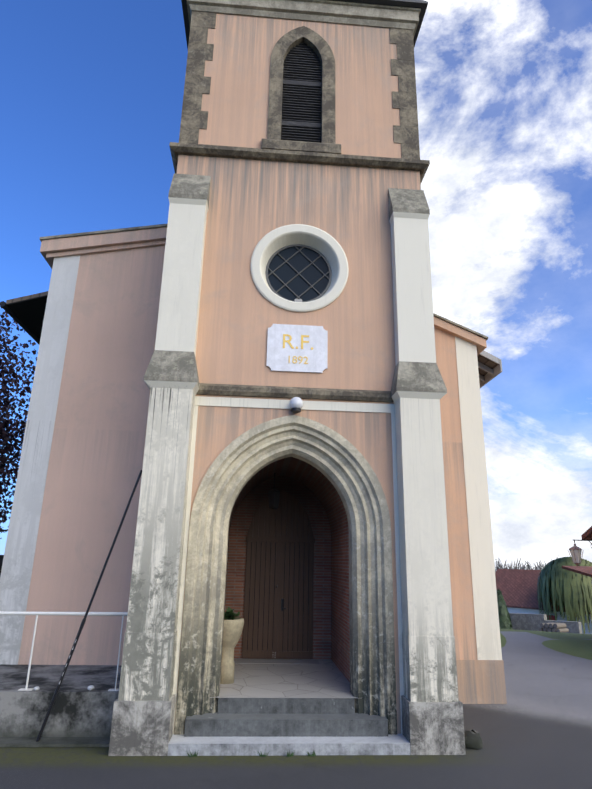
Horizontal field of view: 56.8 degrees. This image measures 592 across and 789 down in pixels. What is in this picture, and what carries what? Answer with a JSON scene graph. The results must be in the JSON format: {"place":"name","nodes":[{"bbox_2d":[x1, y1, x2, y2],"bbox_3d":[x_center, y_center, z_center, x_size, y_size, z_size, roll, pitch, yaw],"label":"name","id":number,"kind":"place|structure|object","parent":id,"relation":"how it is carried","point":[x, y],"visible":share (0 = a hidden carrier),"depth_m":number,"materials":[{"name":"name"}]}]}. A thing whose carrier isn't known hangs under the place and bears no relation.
{"place":"outdoors","nodes":[
{"label":"outdoors","id":0,"kind":"place"},
{"bbox_2d":[0,555,3,575],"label":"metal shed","id":1,"kind":"structure","parent":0,"point":[1,559],"depth_m":11.67,"materials":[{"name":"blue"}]},
{"bbox_2d":[108,0,465,755],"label":"church tower","id":2,"kind":"structure","parent":0,"point":[292,512],"depth_m":9.88,"materials":[{"name":"paint"}]},
{"bbox_2d":[36,470,141,741],"bbox_3d":[-3.105,3.124,8.319,1.271,3.953,0.053,-3,-17,13],"label":"cable","id":3,"kind":"object","parent":2,"relation":"attached to","point":[78,633],"visible":0.9,"depth_m":8.23,"materials":[{"name":"black"}]},
{"bbox_2d":[220,617,243,683],"bbox_3d":[-1.209,4.458,9.552,0.560,1.020,0.560,2,-17,-4],"label":"planter","id":4,"kind":"object","parent":2,"relation":"on","point":[232,631],"visible":0.75,"depth_m":9.42,"materials":[{"name":"beige stone"}]},
{"bbox_2d":[224,607,240,619],"bbox_3d":[-1.208,3.923,9.727,0.457,0.352,0.450,-6,-18,21],"label":"potted plant","id":5,"kind":"object","parent":4,"relation":"on","point":[229,613],"visible":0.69,"depth_m":9.69,"materials":[{"name":"green plant"}]},
{"bbox_2d":[0,631,591,788],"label":"asphalt road","id":6,"kind":"structure","parent":0,"point":[535,731],"depth_m":7.42,"materials":[{"name":"grey asphalt"}]},
{"bbox_2d":[187,750,315,756],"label":"step weeds","id":7,"kind":"object","parent":6,"relation":"on","point":[288,754],"visible":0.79,"depth_m":7.58,"materials":[{"name":"green plant"}]},
{"bbox_2d":[464,729,482,748],"bbox_3d":[2.619,5.202,8.237,0.366,0.301,0.395,2,-17,-4],"label":"boulder","id":8,"kind":"object","parent":6,"relation":"on","point":[473,739],"visible":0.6,"depth_m":8.09,"materials":[{"name":"stone"}]},
{"bbox_2d":[500,633,591,659],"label":"grass verges","id":9,"kind":"object","parent":6,"relation":"on","point":[581,648],"depth_m":18.64,"materials":[{"name":"green plant"}]},
{"bbox_2d":[0,0,591,571],"label":"sky","id":10,"kind":"structure","parent":0,"point":[92,91],"materials":[{"name":"blue"}]},
{"bbox_2d":[500,629,591,638],"bbox_3d":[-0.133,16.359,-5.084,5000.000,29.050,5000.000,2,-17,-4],"label":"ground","id":11,"kind":"structure","parent":0,"point":[556,635],"depth_m":21.94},
{"bbox_2d":[0,306,37,538],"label":"purple leaf tree","id":12,"kind":"object","parent":11,"relation":"on","point":[6,436],"visible":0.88,"depth_m":17.73,"materials":[{"name":"brown plant"}]},
{"bbox_2d":[0,664,120,746],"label":"retaining wall","id":13,"kind":"structure","parent":11,"relation":"on","point":[81,714],"depth_m":8.22,"materials":[{"name":"concrete"}]},
{"bbox_2d":[34,685,93,690],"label":"loose stones","id":14,"kind":"object","parent":13,"relation":"on","point":[90,687],"visible":1,"depth_m":8.39,"materials":[{"name":"grey stone"}]},
{"bbox_2d":[0,611,127,690],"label":"hand railing","id":15,"kind":"object","parent":13,"relation":"on","point":[122,614],"visible":0.79,"depth_m":8.67,"materials":[{"name":"white metal"}]},
{"bbox_2d":[0,291,501,387],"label":"roof eaves","id":16,"kind":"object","parent":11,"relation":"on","point":[26,313],"depth_m":13.62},
{"bbox_2d":[283,334,312,349],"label":"letters","id":17,"kind":"object","parent":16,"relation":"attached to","point":[290,339],"visible":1,"depth_m":9.88,"materials":[{"name":"gold metal"}]},
{"bbox_2d":[289,356,307,363],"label":"date numerals","id":18,"kind":"object","parent":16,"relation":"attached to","point":[298,359],"visible":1,"depth_m":9.78,"materials":[{"name":"gold metal"}]},
{"bbox_2d":[0,224,506,703],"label":"church wings","id":19,"kind":"object","parent":11,"relation":"on","point":[81,459],"visible":0.52,"depth_m":11.59},
{"bbox_2d":[497,589,511,628],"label":"thuja tree","id":20,"kind":"object","parent":11,"relation":"on","point":[504,618],"visible":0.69,"depth_m":40.89,"materials":[{"name":"green plant"}]},
{"bbox_2d":[494,557,557,570],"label":"bare treeline","id":21,"kind":"object","parent":11,"relation":"on","point":[538,567],"visible":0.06,"depth_m":104.87,"materials":[{"name":"brown plant"}]},
{"bbox_2d":[495,569,591,633],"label":"brick wall","id":22,"kind":"structure","parent":11,"relation":"on","point":[518,588],"depth_m":53.18,"materials":[{"name":"red brick"}]},
{"bbox_2d":[509,613,581,633],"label":"field stone wall","id":23,"kind":"structure","parent":11,"relation":"on","point":[524,621],"depth_m":40.67,"materials":[{"name":"grey stone"}]},
{"bbox_2d":[538,623,568,632],"bbox_3d":[17.541,15.902,37.306,1.000,0.659,1.632,11,-20,-30],"label":"log pile","id":24,"kind":"object","parent":11,"relation":"on","point":[554,627],"visible":0.9,"depth_m":36.93,"materials":[{"name":"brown wood"}]},
{"bbox_2d":[537,557,591,633],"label":"weeping willow tree","id":25,"kind":"object","parent":11,"relation":"on","point":[570,590],"visible":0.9,"depth_m":47.36,"materials":[{"name":"green plant"}]},
{"bbox_2d":[562,526,591,580],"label":"roof","id":26,"kind":"structure","parent":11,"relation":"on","point":[585,570],"depth_m":20.62,"materials":[{"name":"red tile"}]},
{"bbox_2d":[568,540,591,566],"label":"street lantern","id":27,"kind":"object","parent":26,"relation":"attached to","point":[575,551],"visible":1,"depth_m":18.02,"materials":[{"name":"black metal"}]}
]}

